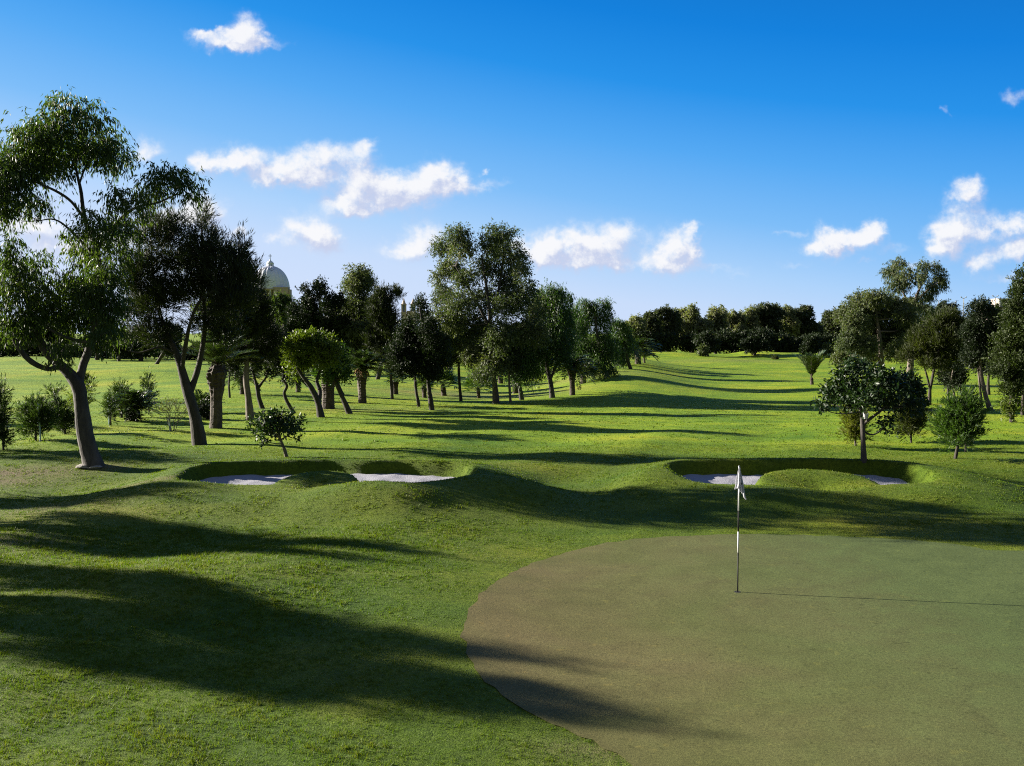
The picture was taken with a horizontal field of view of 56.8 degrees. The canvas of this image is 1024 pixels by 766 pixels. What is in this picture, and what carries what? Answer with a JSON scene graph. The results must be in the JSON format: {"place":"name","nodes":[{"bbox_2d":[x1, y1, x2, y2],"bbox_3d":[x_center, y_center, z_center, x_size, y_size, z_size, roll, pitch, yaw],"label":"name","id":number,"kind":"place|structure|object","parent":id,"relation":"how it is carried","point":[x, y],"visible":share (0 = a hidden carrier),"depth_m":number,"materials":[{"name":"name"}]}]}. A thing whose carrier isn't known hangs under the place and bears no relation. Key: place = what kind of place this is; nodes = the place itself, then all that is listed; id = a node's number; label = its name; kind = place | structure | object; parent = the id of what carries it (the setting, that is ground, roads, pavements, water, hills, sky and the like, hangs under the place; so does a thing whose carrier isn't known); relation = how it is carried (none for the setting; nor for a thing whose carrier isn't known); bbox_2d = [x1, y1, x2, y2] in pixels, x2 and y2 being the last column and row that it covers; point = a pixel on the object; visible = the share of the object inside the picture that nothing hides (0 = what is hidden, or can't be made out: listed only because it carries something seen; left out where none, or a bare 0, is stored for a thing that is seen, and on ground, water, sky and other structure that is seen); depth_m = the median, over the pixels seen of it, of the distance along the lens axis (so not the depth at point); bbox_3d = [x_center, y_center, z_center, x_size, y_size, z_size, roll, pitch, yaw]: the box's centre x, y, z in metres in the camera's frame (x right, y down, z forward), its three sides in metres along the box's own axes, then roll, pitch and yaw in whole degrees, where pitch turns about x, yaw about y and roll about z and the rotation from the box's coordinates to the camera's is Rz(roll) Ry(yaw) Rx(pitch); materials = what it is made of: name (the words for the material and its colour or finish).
{"place":"outdoors","nodes":[
{"label":"outdoors","id":0,"kind":"place"},
{"bbox_2d":[0,334,1023,765],"bbox_3d":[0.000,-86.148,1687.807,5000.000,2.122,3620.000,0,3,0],"label":"ground","id":1,"kind":"structure","parent":0,"point":[684,380],"depth_m":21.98,"materials":[{"name":"plant"}]},
{"bbox_2d":[0,373,21,449],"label":"conifer shrub","id":2,"kind":"object","parent":1,"relation":"on","point":[4,422],"visible":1,"depth_m":31.91,"materials":[{"name":"green plant"}]},
{"bbox_2d":[8,390,62,440],"bbox_3d":[-17.401,1.341,34.628,2.266,2.257,1.567,2,4,30],"label":"shrub","id":3,"kind":"object","parent":1,"relation":"on","point":[32,408],"visible":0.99,"depth_m":34.46,"materials":[{"name":"green plant"}]},
{"bbox_2d":[38,404,40,440],"bbox_3d":[-17.128,1.587,34.334,0.096,1.659,0.061,0,3,0],"label":"stake","id":4,"kind":"object","parent":1,"relation":"on","point":[39,430],"visible":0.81,"depth_m":34.33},
{"bbox_2d":[40,380,75,433],"bbox_3d":[-17.906,1.198,37.587,2.116,2.715,1.841,0,3,0],"label":"conifer shrub","id":5,"kind":"object","parent":1,"relation":"on","point":[68,416],"visible":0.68,"depth_m":37.52,"materials":[{"name":"green plant"}]},
{"bbox_2d":[41,321,78,345],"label":"tree","id":6,"kind":"object","parent":1,"relation":"on","point":[47,336],"visible":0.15,"depth_m":182.38,"materials":[{"name":"green plant"}]},
{"bbox_2d":[75,464,86,468],"bbox_3d":[-12.719,2.477,28.314,0.639,0.189,0.411,0,3,0],"label":"white stone","id":7,"kind":"object","parent":1,"relation":"on","point":[83,466],"visible":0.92,"depth_m":28.15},
{"bbox_2d":[63,368,100,409],"bbox_3d":[-18.153,0.748,39.904,1.830,3.067,1.556,0,3,0],"label":"conifer shrub","id":8,"kind":"object","parent":1,"relation":"on","point":[87,381],"visible":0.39,"depth_m":39.74,"materials":[{"name":"green plant"}]},
{"bbox_2d":[76,324,109,359],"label":"tree","id":9,"kind":"object","parent":1,"relation":"on","point":[97,357],"visible":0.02,"depth_m":152.14,"materials":[{"name":"green plant"}]},
{"bbox_2d":[86,465,101,468],"bbox_3d":[-12.467,2.502,28.238,0.525,0.127,0.307,0,3,0],"label":"white stone","id":10,"kind":"object","parent":1,"relation":"on","point":[95,467],"visible":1,"depth_m":28.12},
{"bbox_2d":[0,340,205,360],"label":"hedge","id":11,"kind":"object","parent":1,"relation":"on","point":[29,351],"visible":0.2,"depth_m":163.19,"materials":[{"name":"plant"}]},
{"bbox_2d":[0,85,212,469],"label":"gum tree","id":12,"kind":"object","parent":1,"relation":"on","point":[93,300],"visible":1,"depth_m":27.33,"materials":[{"name":"green plant"}]},
{"bbox_2d":[98,389,122,426],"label":"cypress sapling","id":13,"kind":"object","parent":1,"relation":"on","point":[110,403],"visible":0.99,"depth_m":41.49,"materials":[{"name":"green plant"}]},
{"bbox_2d":[101,334,130,360],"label":"tree","id":14,"kind":"object","parent":1,"relation":"on","point":[122,353],"visible":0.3,"depth_m":147.79,"materials":[{"name":"green plant"}]},
{"bbox_2d":[105,376,134,417],"bbox_3d":[-19.336,0.849,46.830,1.602,2.459,1.672,-1,3,-21],"label":"conifer shrub","id":15,"kind":"object","parent":1,"relation":"on","point":[117,387],"visible":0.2,"depth_m":46.70,"materials":[{"name":"green plant"}]},
{"bbox_2d":[97,387,167,420],"bbox_3d":[-17.633,1.046,44.056,3.202,1.690,2.888,0,3,0],"label":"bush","id":16,"kind":"object","parent":1,"relation":"on","point":[132,397],"visible":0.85,"depth_m":43.73,"materials":[{"name":"plant"}]},
{"bbox_2d":[119,403,145,421],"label":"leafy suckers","id":17,"kind":"object","parent":1,"relation":"on","point":[131,415],"visible":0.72,"depth_m":43.62,"materials":[{"name":"green plant"}]},
{"bbox_2d":[123,329,159,360],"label":"tree","id":18,"kind":"object","parent":1,"relation":"on","point":[139,356],"visible":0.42,"depth_m":148.78,"materials":[{"name":"green plant"}]},
{"bbox_2d":[139,366,160,411],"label":"cypress sapling","id":19,"kind":"object","parent":1,"relation":"on","point":[146,385],"visible":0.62,"depth_m":50.72,"materials":[{"name":"green plant"}]},
{"bbox_2d":[151,319,185,363],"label":"tree","id":20,"kind":"object","parent":1,"relation":"on","point":[165,352],"visible":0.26,"depth_m":123.85,"materials":[{"name":"green plant"}]},
{"bbox_2d":[151,397,188,430],"bbox_3d":[-13.731,1.254,38.545,1.600,1.485,1.712,0,3,0],"label":"bare shrub","id":21,"kind":"object","parent":1,"relation":"on","point":[174,404],"visible":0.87,"depth_m":38.38,"materials":[{"name":"green plant"}]},
{"bbox_2d":[112,192,273,445],"bbox_3d":[-11.846,-2.112,34.544,6.429,9.764,4.131,0,3,0],"label":"pine tree","id":22,"kind":"object","parent":1,"relation":"on","point":[221,276],"visible":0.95,"depth_m":33.91,"materials":[{"name":"green plant"}]},
{"bbox_2d":[190,297,212,363],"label":"park tree","id":23,"kind":"object","parent":1,"relation":"on","point":[196,312],"visible":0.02,"depth_m":68.03,"materials":[{"name":"green plant"}]},
{"bbox_2d":[178,388,225,407],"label":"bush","id":24,"kind":"object","parent":1,"relation":"on","point":[205,395],"visible":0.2,"depth_m":49.62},
{"bbox_2d":[196,399,209,419],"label":"leafy bush","id":25,"kind":"object","parent":1,"relation":"on","point":[204,408],"visible":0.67,"depth_m":45.37,"materials":[{"name":"green plant"}]},
{"bbox_2d":[178,328,262,428],"bbox_3d":[-12.326,-0.175,40.011,3.445,4.447,3.800,-3,4,-43],"label":"date palm","id":26,"kind":"object","parent":1,"relation":"on","point":[216,374],"visible":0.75,"depth_m":39.66,"materials":[{"name":"plant"}]},
{"bbox_2d":[222,360,243,397],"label":"park tree","id":27,"kind":"object","parent":1,"relation":"on","point":[236,368],"visible":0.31,"depth_m":61.28,"materials":[{"name":"green plant"}]},
{"bbox_2d":[207,259,286,420],"bbox_3d":[-12.714,-1.983,44.307,4.351,8.365,3.682,0,3,0],"label":"pine tree","id":28,"kind":"object","parent":1,"relation":"on","point":[264,332],"visible":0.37,"depth_m":44.36,"materials":[{"name":"green plant"}]},
{"bbox_2d":[225,370,269,393],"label":"date palm","id":29,"kind":"object","parent":1,"relation":"on","point":[239,380],"visible":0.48,"depth_m":63.96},
{"bbox_2d":[243,338,280,408],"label":"park tree","id":30,"kind":"object","parent":1,"relation":"on","point":[255,373],"visible":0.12,"depth_m":53.08,"materials":[{"name":"green plant"}]},
{"bbox_2d":[258,257,291,329],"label":"domed church","id":31,"kind":"structure","parent":1,"relation":"on","point":[279,276],"depth_m":686.81,"materials":[{"name":"stone"}]},
{"bbox_2d":[244,403,307,456],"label":"sapling","id":32,"kind":"object","parent":1,"relation":"on","point":[283,425],"visible":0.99,"depth_m":30.36,"materials":[{"name":"green plant"}]},
{"bbox_2d":[263,324,295,412],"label":"park tree","id":33,"kind":"object","parent":1,"relation":"on","point":[276,362],"visible":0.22,"depth_m":49.95,"materials":[{"name":"green plant"}]},
{"bbox_2d":[267,289,297,327],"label":"tree","id":34,"kind":"object","parent":1,"relation":"on","point":[282,302],"visible":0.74,"depth_m":85.25,"materials":[{"name":"green plant"}]},
{"bbox_2d":[280,373,314,391],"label":"date palm","id":35,"kind":"object","parent":1,"relation":"on","point":[298,387],"visible":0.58,"depth_m":66.71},
{"bbox_2d":[278,325,348,417],"bbox_3d":[-9.663,-0.404,46.526,3.572,4.904,3.246,0,3,0],"label":"park tree","id":36,"kind":"object","parent":1,"relation":"on","point":[306,349],"visible":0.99,"depth_m":45.82,"materials":[{"name":"green plant"}]},
{"bbox_2d":[282,274,351,394],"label":"cypress tree","id":37,"kind":"object","parent":1,"relation":"on","point":[308,310],"visible":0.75,"depth_m":65.73,"materials":[{"name":"green plant"}]},
{"bbox_2d":[199,473,456,484],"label":"bunker sand","id":38,"kind":"structure","parent":1,"relation":"on","point":[258,479],"depth_m":26.49,"materials":[{"name":"sand"}]},
{"bbox_2d":[308,343,357,413],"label":"park tree","id":39,"kind":"object","parent":1,"relation":"on","point":[330,375],"visible":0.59,"depth_m":49.34,"materials":[{"name":"green plant"}]},
{"bbox_2d":[304,364,364,408],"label":"date palm","id":40,"kind":"object","parent":1,"relation":"on","point":[328,401],"visible":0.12,"depth_m":53.39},
{"bbox_2d":[336,262,382,387],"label":"gum tree","id":41,"kind":"object","parent":1,"relation":"on","point":[358,282],"visible":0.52,"depth_m":66.36,"materials":[{"name":"green plant"}]},
{"bbox_2d":[346,348,395,402],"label":"date palm","id":42,"kind":"object","parent":1,"relation":"on","point":[361,358],"visible":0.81,"depth_m":58.48,"materials":[{"name":"plant"}]},
{"bbox_2d":[359,281,406,398],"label":"pine tree","id":43,"kind":"object","parent":1,"relation":"on","point":[382,314],"visible":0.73,"depth_m":63.19,"materials":[{"name":"green plant"}]},
{"bbox_2d":[383,372,406,393],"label":"fan palm","id":44,"kind":"object","parent":1,"relation":"on","point":[395,385],"visible":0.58,"depth_m":71.93,"materials":[{"name":"green plant"}]},
{"bbox_2d":[401,299,417,328],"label":"parish church","id":45,"kind":"structure","parent":1,"relation":"on","point":[403,309],"depth_m":636.93,"materials":[{"name":"stone"}]},
{"bbox_2d":[381,292,455,409],"bbox_3d":[-5.300,-1.625,53.352,4.306,7.153,4.037,0,3,0],"label":"cypress tree","id":46,"kind":"object","parent":1,"relation":"on","point":[413,353],"visible":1,"depth_m":52.80,"materials":[{"name":"green plant"}]},
{"bbox_2d":[413,378,434,397],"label":"fan palm","id":47,"kind":"object","parent":1,"relation":"on","point":[423,390],"visible":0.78,"depth_m":69.39,"materials":[{"name":"green plant"}]},
{"bbox_2d":[431,367,462,395],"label":"fan palm","id":48,"kind":"object","parent":1,"relation":"on","point":[450,376],"visible":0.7,"depth_m":74.96,"materials":[{"name":"green plant"}]},
{"bbox_2d":[448,329,474,400],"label":"pine tree","id":49,"kind":"object","parent":1,"relation":"on","point":[459,379],"visible":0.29,"depth_m":65.10,"materials":[{"name":"green plant"}]},
{"bbox_2d":[461,371,491,397],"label":"fan palm","id":50,"kind":"object","parent":1,"relation":"on","point":[468,383],"visible":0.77,"depth_m":71.80,"materials":[{"name":"green plant"}]},
{"bbox_2d":[425,217,556,403],"bbox_3d":[-1.347,-4.366,61.046,8.916,12.378,6.378,0,3,0],"label":"gum tree","id":51,"kind":"object","parent":1,"relation":"on","point":[509,299],"visible":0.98,"depth_m":60.28,"materials":[{"name":"green plant"}]},
{"bbox_2d":[496,372,505,383],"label":"fan palm","id":52,"kind":"object","parent":1,"relation":"on","point":[500,381],"visible":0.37,"depth_m":92.30,"materials":[{"name":"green plant"}]},
{"bbox_2d":[499,373,520,392],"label":"fan palm","id":53,"kind":"object","parent":1,"relation":"on","point":[516,390],"visible":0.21,"depth_m":78.14,"materials":[{"name":"green plant"}]},
{"bbox_2d":[499,320,524,401],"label":"pine tree","id":54,"kind":"object","parent":1,"relation":"on","point":[516,359],"visible":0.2,"depth_m":62.36,"materials":[{"name":"green plant"}]},
{"bbox_2d":[506,338,551,399],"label":"pepper tree","id":55,"kind":"object","parent":1,"relation":"on","point":[534,370],"visible":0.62,"depth_m":65.27,"materials":[{"name":"green plant"}]},
{"bbox_2d":[519,277,587,397],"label":"pepper tree","id":56,"kind":"object","parent":1,"relation":"on","point":[561,347],"visible":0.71,"depth_m":65.77,"materials":[{"name":"green plant"}]},
{"bbox_2d":[544,353,601,394],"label":"date palm","id":57,"kind":"object","parent":1,"relation":"on","point":[572,373],"visible":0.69,"depth_m":67.38,"materials":[{"name":"plant"}]},
{"bbox_2d":[578,366,597,383],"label":"date palm","id":58,"kind":"object","parent":1,"relation":"on","point":[587,369],"visible":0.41,"depth_m":76.67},
{"bbox_2d":[567,296,630,381],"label":"pepper tree","id":59,"kind":"object","parent":1,"relation":"on","point":[602,349],"visible":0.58,"depth_m":78.70,"materials":[{"name":"green plant"}]},
{"bbox_2d":[608,318,640,368],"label":"pepper tree","id":60,"kind":"object","parent":1,"relation":"on","point":[625,336],"visible":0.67,"depth_m":89.43,"materials":[{"name":"green plant"}]},
{"bbox_2d":[620,344,644,365],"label":"date palm","id":61,"kind":"object","parent":1,"relation":"on","point":[635,351],"visible":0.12,"depth_m":95.90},
{"bbox_2d":[625,312,646,338],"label":"gum","id":62,"kind":"object","parent":1,"relation":"on","point":[636,322],"visible":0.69,"depth_m":186.52,"materials":[{"name":"green plant"}]},
{"bbox_2d":[632,337,661,363],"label":"date palm","id":63,"kind":"object","parent":1,"relation":"on","point":[642,344],"visible":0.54,"depth_m":99.45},
{"bbox_2d":[640,309,662,333],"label":"gum","id":64,"kind":"object","parent":1,"relation":"on","point":[653,322],"visible":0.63,"depth_m":190.00,"materials":[{"name":"green plant"}]},
{"bbox_2d":[652,304,683,336],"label":"gum","id":65,"kind":"object","parent":1,"relation":"on","point":[671,320],"visible":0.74,"depth_m":192.66,"materials":[{"name":"green plant"}]},
{"bbox_2d":[674,302,714,352],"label":"gum","id":66,"kind":"object","parent":1,"relation":"on","point":[692,321],"visible":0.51,"depth_m":198.43,"materials":[{"name":"green plant"}]},
{"bbox_2d":[695,343,709,355],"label":"bush","id":67,"kind":"object","parent":1,"relation":"on","point":[703,349],"visible":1,"depth_m":158.54,"materials":[{"name":"green plant"}]},
{"bbox_2d":[635,325,776,353],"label":"hedge","id":68,"kind":"object","parent":1,"relation":"on","point":[729,341],"visible":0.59,"depth_m":184.50,"materials":[{"name":"plant"}]},
{"bbox_2d":[691,329,721,355],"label":"bush","id":69,"kind":"object","parent":1,"relation":"on","point":[706,337],"visible":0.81,"depth_m":160.46,"materials":[{"name":"green plant"}]},
{"bbox_2d":[700,304,729,353],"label":"gum","id":70,"kind":"object","parent":1,"relation":"on","point":[719,315],"visible":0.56,"depth_m":201.97,"materials":[{"name":"green plant"}]},
{"bbox_2d":[724,309,749,351],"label":"gum","id":71,"kind":"object","parent":1,"relation":"on","point":[737,320],"visible":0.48,"depth_m":206.50,"materials":[{"name":"green plant"}]},
{"bbox_2d":[460,534,1023,765],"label":"putting green","id":72,"kind":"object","parent":1,"relation":"on","point":[811,650],"visible":1,"depth_m":13.28,"materials":[{"name":"plant"}]},
{"bbox_2d":[743,304,759,332],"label":"gum","id":73,"kind":"object","parent":1,"relation":"on","point":[751,313],"visible":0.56,"depth_m":209.35,"materials":[{"name":"green plant"}]},
{"bbox_2d":[736,333,770,355],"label":"bush","id":74,"kind":"object","parent":1,"relation":"on","point":[751,344],"visible":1,"depth_m":160.43,"materials":[{"name":"green plant"}]},
{"bbox_2d":[749,301,788,335],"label":"gum","id":75,"kind":"object","parent":1,"relation":"on","point":[771,315],"visible":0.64,"depth_m":211.94,"materials":[{"name":"green plant"}]},
{"bbox_2d":[738,330,836,352],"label":"hedge","id":76,"kind":"object","parent":1,"relation":"on","point":[785,343],"visible":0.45,"depth_m":182.32,"materials":[{"name":"plant"}]},
{"bbox_2d":[779,304,801,336],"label":"gum","id":77,"kind":"object","parent":1,"relation":"on","point":[792,320],"visible":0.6,"depth_m":216.31,"materials":[{"name":"green plant"}]},
{"bbox_2d":[680,474,909,484],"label":"bunker sand","id":78,"kind":"structure","parent":1,"relation":"on","point":[731,479],"depth_m":26.46,"materials":[{"name":"sand"}]},
{"bbox_2d":[792,304,824,338],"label":"gum","id":79,"kind":"object","parent":1,"relation":"on","point":[805,314],"visible":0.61,"depth_m":218.79,"materials":[{"name":"green plant"}]},
{"bbox_2d":[797,334,822,354],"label":"bush","id":80,"kind":"object","parent":1,"relation":"on","point":[810,343],"visible":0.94,"depth_m":156.88,"materials":[{"name":"green plant"}]},
{"bbox_2d":[793,350,830,384],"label":"date palm","id":81,"kind":"object","parent":1,"relation":"on","point":[811,362],"visible":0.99,"depth_m":79.31,"materials":[{"name":"plant"}]},
{"bbox_2d":[817,340,835,355],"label":"bush","id":82,"kind":"object","parent":1,"relation":"on","point":[827,348],"visible":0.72,"depth_m":157.43,"materials":[{"name":"green plant"}]},
{"bbox_2d":[819,306,842,338],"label":"gum","id":83,"kind":"object","parent":1,"relation":"on","point":[829,326],"visible":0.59,"depth_m":224.88,"materials":[{"name":"green plant"}]},
{"bbox_2d":[834,403,875,445],"bbox_3d":[12.207,1.496,33.637,1.506,2.224,1.596,0,3,0],"label":"conifer shrub","id":84,"kind":"object","parent":1,"relation":"on","point":[852,425],"visible":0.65,"depth_m":33.47,"materials":[{"name":"green plant"}]},
{"bbox_2d":[809,351,930,462],"bbox_3d":[10.379,0.823,27.194,3.525,3.506,2.724,0,3,0],"label":"magnolia tree","id":85,"kind":"object","parent":1,"relation":"on","point":[854,392],"visible":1,"depth_m":27.08,"materials":[{"name":"green plant"}]},
{"bbox_2d":[828,286,923,372],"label":"gum tree","id":86,"kind":"object","parent":1,"relation":"on","point":[868,333],"visible":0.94,"depth_m":75.86,"materials":[{"name":"green plant"}]},
{"bbox_2d":[886,397,933,442],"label":"pine sapling","id":87,"kind":"object","parent":1,"relation":"on","point":[910,427],"visible":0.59,"depth_m":34.74,"materials":[{"name":"green plant"}]},
{"bbox_2d":[879,255,950,380],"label":"gum tree","id":88,"kind":"object","parent":1,"relation":"on","point":[900,279],"visible":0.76,"depth_m":79.53,"materials":[{"name":"green plant"}]},
{"bbox_2d":[893,303,967,404],"bbox_3d":[25.963,-1.607,58.010,5.250,6.692,3.799,0,3,0],"label":"pine tree","id":89,"kind":"object","parent":1,"relation":"on","point":[934,342],"visible":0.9,"depth_m":57.53,"materials":[{"name":"green plant"}]},
{"bbox_2d":[929,298,965,324],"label":"tree","id":90,"kind":"object","parent":1,"relation":"on","point":[942,303],"visible":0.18,"depth_m":165.37,"materials":[{"name":"green plant"}]},
{"bbox_2d":[933,363,969,399],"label":"park tree","id":91,"kind":"object","parent":1,"relation":"on","point":[943,376],"visible":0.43,"depth_m":60.78,"materials":[{"name":"green plant"}]},
{"bbox_2d":[944,363,971,398],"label":"park tree","id":92,"kind":"object","parent":1,"relation":"on","point":[962,376],"visible":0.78,"depth_m":60.12,"materials":[{"name":"green plant"}]},
{"bbox_2d":[926,382,997,458],"bbox_3d":[14.302,1.309,30.078,2.076,2.907,1.962,0,3,0],"label":"conifer shrub","id":93,"kind":"object","parent":1,"relation":"on","point":[961,422],"visible":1,"depth_m":29.93,"materials":[{"name":"green plant"}]},
{"bbox_2d":[956,431,976,451],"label":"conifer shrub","id":94,"kind":"object","parent":1,"relation":"on","point":[965,449],"visible":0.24,"depth_m":31.99,"materials":[{"name":"green plant"}]},
{"bbox_2d":[955,294,1010,409],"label":"cypress tree","id":95,"kind":"object","parent":1,"relation":"on","point":[978,323],"visible":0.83,"depth_m":52.76,"materials":[{"name":"green plant"}]},
{"bbox_2d":[974,361,1002,394],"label":"park tree","id":96,"kind":"object","parent":1,"relation":"on","point":[988,386],"visible":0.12,"depth_m":64.41,"materials":[{"name":"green plant"}]},
{"bbox_2d":[992,303,1006,360],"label":"tree","id":97,"kind":"object","parent":1,"relation":"on","point":[998,312],"visible":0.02,"depth_m":123.79,"materials":[{"name":"green plant"}]},
{"bbox_2d":[991,297,1011,310],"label":"flat roofed house","id":98,"kind":"structure","parent":1,"relation":"on","point":[998,300],"depth_m":329.02,"materials":[{"name":"stone"}]},
{"bbox_2d":[981,262,1023,421],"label":"cypress tree","id":99,"kind":"object","parent":1,"relation":"on","point":[1010,337],"visible":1,"depth_m":42.73,"materials":[{"name":"green plant"}]},
{"bbox_2d":[996,392,1023,422],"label":"bush","id":100,"kind":"object","parent":1,"relation":"on","point":[1004,405],"visible":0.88,"depth_m":43.16,"materials":[{"name":"green plant"}]},
{"bbox_2d":[1008,373,1023,414],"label":"park tree","id":101,"kind":"object","parent":1,"relation":"on","point":[1022,404],"depth_m":48.54,"materials":[{"name":"green plant"}]},
{"bbox_2d":[0,0,1023,333],"label":"sky","id":102,"kind":"structure","parent":0,"point":[646,155],"materials":[{"name":"blue"}]},
{"bbox_3d":[3.851,3.589,16.175,0.114,0.054,0.114,0,3,0],"label":"hole cup","id":103,"kind":"object","parent":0,"visible":0},
{"bbox_2d":[734,466,745,591],"bbox_3d":[3.873,2.507,16.095,0.205,2.225,0.078,0,3,0],"label":"flagstick","id":104,"kind":"object","parent":103,"relation":"in","point":[739,484],"visible":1,"depth_m":16.07,"materials":[{"name":"white paint"}]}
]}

